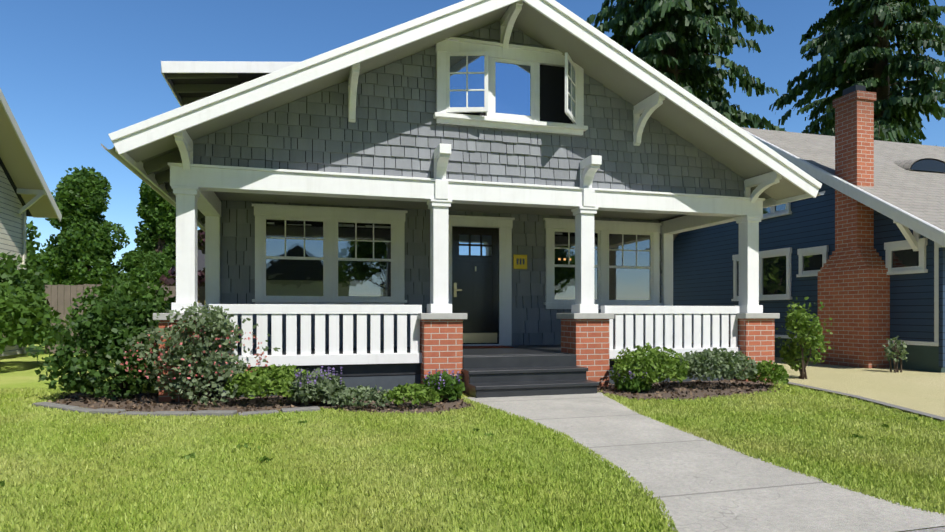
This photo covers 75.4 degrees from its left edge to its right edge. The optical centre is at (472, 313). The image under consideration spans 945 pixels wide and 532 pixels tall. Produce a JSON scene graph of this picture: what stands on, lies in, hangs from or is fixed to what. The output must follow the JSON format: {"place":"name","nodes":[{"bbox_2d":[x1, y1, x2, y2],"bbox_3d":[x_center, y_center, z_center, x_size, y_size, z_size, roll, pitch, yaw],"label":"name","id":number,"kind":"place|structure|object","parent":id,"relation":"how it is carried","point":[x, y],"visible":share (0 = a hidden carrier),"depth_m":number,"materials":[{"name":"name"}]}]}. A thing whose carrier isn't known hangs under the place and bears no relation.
{"place":"outdoors","nodes":[
{"label":"outdoors","id":0,"kind":"place"},
{"bbox_2d":[0,166,22,356],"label":"cream house walls","id":1,"kind":"structure","parent":0,"point":[11,229],"depth_m":14.68,"materials":[{"name":"beige wood"}]},
{"bbox_2d":[0,158,31,216],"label":"roof soffit","id":2,"kind":"structure","parent":1,"relation":"on","point":[14,187],"depth_m":14.96,"materials":[{"name":"wood"}]},
{"bbox_2d":[0,103,56,217],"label":"roof eave","id":3,"kind":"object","parent":1,"relation":"attached to","point":[17,164],"depth_m":14.52,"materials":[{"name":"beige wood"}]},
{"bbox_2d":[0,88,61,353],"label":"roof trim","id":4,"kind":"structure","parent":1,"relation":"attached to","point":[39,194],"depth_m":15.03,"materials":[{"name":"white wood"}]},
{"bbox_2d":[171,73,269,98],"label":"dormer roof deck","id":5,"kind":"structure","parent":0,"point":[246,76],"depth_m":9.64,"materials":[{"name":"wood"}]},
{"bbox_2d":[167,73,239,104],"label":"dormer rafters","id":6,"kind":"object","parent":5,"relation":"attached to","point":[190,88],"visible":0.15,"depth_m":9.66,"materials":[{"name":"wood"}]},
{"bbox_2d":[161,61,298,106],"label":"dormer trim","id":7,"kind":"structure","parent":5,"relation":"attached to","point":[213,67],"depth_m":9.11,"materials":[{"name":"white wood"}]},
{"bbox_2d":[205,32,684,348],"bbox_3d":[-1.062,-1.472,13.515,7.840,4.960,10.968,0,0,-16],"label":"shingle siding","id":8,"kind":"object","parent":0,"point":[361,165],"depth_m":7.88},
{"bbox_2d":[192,21,745,348],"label":"house wall","id":9,"kind":"structure","parent":8,"relation":"attached to","point":[661,158],"depth_m":8.42,"materials":[{"name":"grey wood"}]},
{"bbox_2d":[0,344,944,531],"bbox_3d":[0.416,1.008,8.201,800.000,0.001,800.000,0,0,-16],"label":"lawn","id":10,"kind":"structure","parent":0,"point":[17,370],"depth_m":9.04,"materials":[{"name":"green plant"}]},
{"bbox_2d":[0,251,56,325],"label":"leaves","id":11,"kind":"object","parent":10,"relation":"on","point":[11,275],"visible":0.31,"depth_m":14.34,"materials":[{"name":"green plant"}]},
{"bbox_2d":[0,282,65,353],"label":"shrub leaves","id":12,"kind":"object","parent":10,"relation":"on","point":[27,315],"visible":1,"depth_m":10.80,"materials":[{"name":"green plant"}]},
{"bbox_2d":[60,231,93,310],"bbox_3d":[-21.038,-3.043,33.649,2.766,8.118,3.324,0,0,-16],"label":"tree","id":13,"kind":"object","parent":10,"relation":"on","point":[88,270],"depth_m":33.12,"materials":[{"name":"green plant"}]},
{"bbox_2d":[36,166,129,291],"bbox_3d":[-21.133,-3.908,33.529,4.566,8.421,5.273,0,0,-16],"label":"tree","id":14,"kind":"object","parent":10,"relation":"on","point":[81,196],"visible":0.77,"depth_m":32.27,"materials":[{"name":"green plant"}]},
{"bbox_2d":[67,275,175,332],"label":"shrub leaves","id":15,"kind":"object","parent":10,"relation":"on","point":[136,289],"visible":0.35,"depth_m":13.13,"materials":[{"name":"green plant"}]},
{"bbox_2d":[45,284,204,352],"bbox_3d":[-8.228,0.130,15.689,4.755,1.717,0.060,0,0,-16],"label":"wooden fence","id":16,"kind":"object","parent":10,"relation":"on","point":[59,298],"visible":0.19,"depth_m":15.15,"materials":[{"name":"brown wood"}]},
{"bbox_2d":[117,180,175,302],"bbox_3d":[-17.938,-3.794,34.290,4.016,7.782,4.419,0,0,-16],"label":"tree","id":17,"kind":"object","parent":10,"relation":"on","point":[156,211],"visible":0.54,"depth_m":33.69,"materials":[{"name":"green plant"}]},
{"bbox_2d":[152,228,167,253],"bbox_3d":[-17.832,-2.918,34.332,2.168,7.853,2.889,0,0,-16],"label":"tree","id":18,"kind":"object","parent":10,"relation":"on","point":[160,245],"visible":0.1,"depth_m":34.29,"materials":[{"name":"green plant"}]},
{"bbox_2d":[32,402,319,416],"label":"bed edging stones","id":19,"kind":"object","parent":10,"relation":"on","point":[228,413],"visible":0.83,"depth_m":6.01,"materials":[{"name":"grey stone"}]},
{"bbox_2d":[159,229,204,295],"bbox_3d":[-8.975,-1.036,20.820,2.876,4.106,2.872,0,0,-16],"label":"purple plum tree","id":20,"kind":"object","parent":10,"relation":"on","point":[169,280],"visible":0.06,"depth_m":19.98,"materials":[{"name":"purple plant"}]},
{"bbox_2d":[53,392,474,413],"bbox_3d":[-2.475,0.998,6.860,4.992,0.001,1.860,0,0,-4],"label":"mulch bed","id":21,"kind":"object","parent":10,"relation":"on","point":[270,403],"visible":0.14,"depth_m":6.69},
{"bbox_2d":[25,295,170,400],"bbox_3d":[-4.176,0.404,7.338,1.908,1.234,1.570,0,0,-16],"label":"boxwood shrub","id":22,"kind":"object","parent":21,"relation":"on","point":[105,323],"depth_m":7.00,"materials":[{"name":"green plant"}]},
{"bbox_2d":[106,302,279,404],"bbox_3d":[-3.062,0.443,6.810,1.771,1.154,1.275,0,0,-16],"label":"flowering shrub","id":23,"kind":"object","parent":21,"relation":"on","point":[207,369],"depth_m":6.63,"materials":[{"name":"green plant"}]},
{"bbox_2d":[223,364,309,398],"bbox_3d":[-2.217,0.739,6.758,0.992,0.368,0.741,0,0,-16],"label":"low shrub","id":24,"kind":"object","parent":21,"relation":"on","point":[260,380],"visible":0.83,"depth_m":6.53,"materials":[{"name":"green plant"}]},
{"bbox_2d":[286,366,346,405],"bbox_3d":[-1.729,0.786,6.760,0.665,0.395,0.720,0,0,-16],"label":"lavender","id":25,"kind":"object","parent":21,"relation":"on","point":[323,390],"depth_m":6.55,"materials":[{"name":"green plant"}]},
{"bbox_2d":[331,385,392,407],"bbox_3d":[-1.164,0.865,6.447,0.642,0.214,0.492,0,0,-16],"label":"shrub","id":26,"kind":"object","parent":21,"relation":"on","point":[358,393],"visible":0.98,"depth_m":6.33,"materials":[{"name":"green plant"}]},
{"bbox_2d":[46,379,781,414],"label":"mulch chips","id":27,"kind":"object","parent":21,"relation":"on","point":[284,402],"visible":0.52,"depth_m":6.94,"materials":[{"name":"brown wood"}]},
{"bbox_2d":[383,382,439,404],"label":"low plant leaves","id":28,"kind":"object","parent":27,"relation":"on","point":[399,393],"visible":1,"depth_m":6.40,"materials":[{"name":"green plant"}]},
{"bbox_2d":[421,369,464,400],"bbox_3d":[-0.346,0.817,7.035,0.522,0.345,0.583,0,0,-16],"label":"flowering plant","id":29,"kind":"object","parent":21,"relation":"on","point":[451,389],"depth_m":6.89,"materials":[{"name":"green plant"}]},
{"bbox_2d":[0,398,917,486],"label":"lawn weeds","id":30,"kind":"object","parent":10,"relation":"on","point":[191,455],"visible":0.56,"depth_m":4.51,"materials":[{"name":"green plant"}]},
{"bbox_2d":[108,0,821,366],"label":"white house trim","id":31,"kind":"structure","parent":10,"relation":"on","point":[668,322],"depth_m":7.79,"materials":[{"name":"white wood"}]},
{"bbox_2d":[141,147,771,223],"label":"eave rafters","id":32,"kind":"object","parent":31,"relation":"attached to","point":[158,166],"visible":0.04,"depth_m":7.42,"materials":[{"name":"paint"}]},
{"bbox_2d":[252,37,662,345],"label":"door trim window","id":33,"kind":"structure","parent":31,"relation":"attached to","point":[533,58],"depth_m":9.67,"materials":[{"name":"white wood"}]},
{"bbox_2d":[266,56,649,299],"bbox_3d":[0.383,-1.817,9.104,6.700,3.150,2.593,0,0,-16],"label":"window glass","id":34,"kind":"object","parent":33,"relation":"in","point":[287,277],"visible":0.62,"depth_m":9.64,"materials":[{"name":"glass"}]},
{"bbox_2d":[452,227,498,343],"bbox_3d":[0.048,-0.464,10.364,0.830,1.975,0.035,0,0,-16],"label":"front door","id":35,"kind":"structure","parent":33,"relation":"attached to","point":[476,299],"depth_m":10.36,"materials":[{"name":"paint"}]},
{"bbox_2d":[454,266,496,342],"bbox_3d":[0.062,-0.144,10.313,0.770,1.295,0.070,0,0,-16],"label":"door hardware","id":36,"kind":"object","parent":35,"relation":"attached to","point":[479,337],"depth_m":10.35,"materials":[{"name":"gold metal"}]},
{"bbox_2d":[101,144,824,231],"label":"gutters","id":37,"kind":"object","parent":31,"relation":"on","point":[112,152],"visible":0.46,"depth_m":7.64,"materials":[{"name":"grey metal"}]},
{"bbox_2d":[127,2,805,219],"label":"soffit","id":38,"kind":"structure","parent":31,"relation":"attached to","point":[542,29],"depth_m":8.34,"materials":[{"name":"paint"}]},
{"bbox_2d":[513,254,526,268],"bbox_3d":[0.824,-0.887,10.558,0.250,0.250,0.033,0,0,-16],"label":"house number plaque","id":39,"kind":"object","parent":31,"relation":"attached to","point":[519,265],"visible":0.96,"depth_m":10.54,"materials":[{"name":"yellow metal"}]},
{"bbox_2d":[210,343,720,397],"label":"porch floor and steps","id":40,"kind":"structure","parent":10,"relation":"on","point":[527,370],"depth_m":7.75,"materials":[{"name":"grey wood"}]},
{"bbox_2d":[463,345,512,348],"bbox_3d":[0.173,0.547,9.913,0.850,0.012,0.530,0,0,-16],"label":"door mat","id":41,"kind":"object","parent":40,"relation":"on","point":[474,347],"depth_m":9.74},
{"bbox_2d":[159,318,774,401],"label":"brick piers","id":42,"kind":"structure","parent":10,"relation":"on","point":[586,341],"depth_m":8.25,"materials":[{"name":"red brick"}]},
{"bbox_2d":[153,313,779,319],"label":"pier caps","id":43,"kind":"object","parent":42,"relation":"on","point":[421,316],"visible":0.65,"depth_m":8.19,"materials":[{"name":"concrete"}]},
{"bbox_2d":[597,380,777,399],"bbox_3d":[3.231,0.998,8.887,2.268,0.001,4.657,0,0,38],"label":"mulch bed","id":44,"kind":"object","parent":10,"relation":"on","point":[699,393],"visible":0.21,"depth_m":7.91,"materials":[{"name":"brown soil"}]},
{"bbox_2d":[613,370,652,392],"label":"plant","id":45,"kind":"object","parent":44,"relation":"on","point":[630,384],"depth_m":7.63,"materials":[{"name":"green plant"}]},
{"bbox_2d":[610,342,689,383],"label":"mound shrub leaves","id":46,"kind":"object","parent":44,"relation":"on","point":[671,367],"visible":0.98,"depth_m":7.73,"materials":[{"name":"green plant"}]},
{"bbox_2d":[677,347,759,380],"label":"mound shrub leaves","id":47,"kind":"object","parent":44,"relation":"on","point":[726,360],"visible":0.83,"depth_m":8.07,"materials":[{"name":"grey plant"}]},
{"bbox_2d":[464,392,944,531],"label":"front walk","id":48,"kind":"structure","parent":10,"relation":"on","point":[695,483],"depth_m":3.64,"materials":[{"name":"concrete"}]},
{"bbox_2d":[748,360,788,384],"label":"small shrub leaves","id":49,"kind":"object","parent":10,"relation":"on","point":[776,372],"visible":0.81,"depth_m":8.12,"materials":[{"name":"green plant"}]},
{"bbox_2d":[673,130,944,345],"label":"house trim","id":50,"kind":"structure","parent":10,"relation":"on","point":[904,221],"depth_m":11.21,"materials":[{"name":"white wood"}]},
{"bbox_2d":[737,203,918,295],"bbox_3d":[7.180,-1.517,12.915,0.004,2.250,4.660,0,0,-16],"label":"blue house glass","id":51,"kind":"object","parent":50,"relation":"in","point":[774,275],"visible":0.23,"depth_m":13.72,"materials":[{"name":"glass"}]},
{"bbox_2d":[818,90,889,367],"bbox_3d":[7.289,-1.577,11.720,0.530,5.170,1.140,0,0,-16],"label":"brick chimney","id":52,"kind":"object","parent":50,"relation":"attached to","point":[853,287],"visible":0.88,"depth_m":11.51,"materials":[{"name":"red brick"}]},
{"bbox_2d":[843,85,865,95],"bbox_3d":[7.322,-4.242,11.735,0.240,0.160,0.290,0,0,-16],"label":"chimney cap","id":53,"kind":"object","parent":52,"relation":"on","point":[853,89],"visible":0.5,"depth_m":11.62,"materials":[{"name":"grey metal"}]},
{"bbox_2d":[894,158,944,168],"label":"eyebrow dormer","id":54,"kind":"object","parent":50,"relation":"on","point":[905,164],"depth_m":13.39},
{"bbox_2d":[911,160,944,171],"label":"eyebrow window","id":55,"kind":"structure","parent":54,"relation":"in","point":[931,165],"depth_m":13.30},
{"bbox_2d":[775,357,944,416],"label":"driveway","id":56,"kind":"structure","parent":10,"relation":"on","point":[923,391],"depth_m":8.73,"materials":[{"name":"beige concrete"}]},
{"bbox_2d":[775,297,833,378],"bbox_3d":[5.075,0.381,9.340,0.797,1.271,0.805,0,0,-16],"label":"tall shrub","id":57,"kind":"object","parent":56,"relation":"on","point":[801,315],"depth_m":9.30,"materials":[{"name":"green plant"}]},
{"bbox_2d":[883,336,908,372],"bbox_3d":[7.192,0.693,10.389,0.378,0.641,0.345,0,0,-16],"label":"shrub","id":58,"kind":"object","parent":56,"relation":"on","point":[887,350],"depth_m":10.35,"materials":[{"name":"green plant"}]},
{"bbox_2d":[788,382,944,419],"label":"driveway curb","id":59,"kind":"structure","parent":10,"relation":"on","point":[904,408],"depth_m":6.71,"materials":[{"name":"concrete"}]},
{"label":"conifer trunk","id":60,"kind":"object","parent":10,"relation":"on","visible":0},
{"bbox_2d":[797,0,896,141],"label":"conifer needles","id":61,"kind":"object","parent":60,"relation":"attached to","point":[813,105],"visible":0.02,"depth_m":51.88,"materials":[{"name":"green plant"}]},
{"bbox_2d":[210,366,734,397],"bbox_3d":[0.124,0.898,9.251,8.200,0.220,2.220,0,0,-16],"label":"porch skirt","id":62,"kind":"object","parent":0,"point":[390,382],"depth_m":7.75,"materials":[{"name":"grey wood"}]},
{"bbox_2d":[0,0,944,272],"label":"sky","id":63,"kind":"structure","parent":0,"point":[74,74],"materials":[{"name":"blue"}]},
{"bbox_2d":[586,0,784,130],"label":"conifer","id":64,"kind":"object","parent":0,"point":[686,22],"depth_m":32.18,"materials":[{"name":"green plant"}]},
{"bbox_2d":[673,178,933,341],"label":"blue house walls","id":65,"kind":"structure","parent":0,"point":[702,267],"depth_m":13.39,"materials":[{"name":"blue wood"}]},
{"bbox_2d":[673,127,944,240],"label":"roof","id":66,"kind":"structure","parent":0,"point":[920,194],"depth_m":12.95,"materials":[{"name":"grey"}]},
{"bbox_2d":[673,333,944,372],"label":"house foundation","id":67,"kind":"object","parent":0,"point":[922,358],"visible":0.1,"depth_m":10.70,"materials":[{"name":"paint"}]},
{"bbox_2d":[769,0,944,146],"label":"conifer","id":68,"kind":"object","parent":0,"point":[907,106],"depth_m":36.73,"materials":[{"name":"green plant"}]},
{"bbox_2d":[905,527,944,531],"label":"sidewalk","id":69,"kind":"structure","parent":0,"point":[940,529],"depth_m":2.82,"materials":[{"name":"grey concrete"}]},
{"bbox_2d":[939,247,944,367],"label":"board","id":70,"kind":"object","parent":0,"point":[941,307],"visible":1,"depth_m":10.23,"materials":[{"name":"wood"}]},
{"bbox_3d":[-13.508,-0.592,39.619,8.000,3.200,8.000,0,0,-16],"label":"yellow house","id":71,"kind":"object","parent":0,"visible":0},
{"bbox_2d":[198,250,204,270],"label":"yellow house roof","id":72,"kind":"structure","parent":71,"relation":"on","point":[201,261],"depth_m":36.13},
{"bbox_3d":[-27.076,-1.875,36.096,3.643,5.773,4.005,0,0,-16],"label":"tree trunk","id":73,"kind":"object","parent":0,"visible":0},
{"bbox_2d":[26,217,58,289],"bbox_3d":[-27.032,-3.364,36.074,6.026,5.404,5.993,0,0,-16],"label":"tree","id":74,"kind":"object","parent":73,"relation":"attached to","point":[30,249],"visible":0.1,"depth_m":35.55,"materials":[{"name":"green plant"}]}
]}

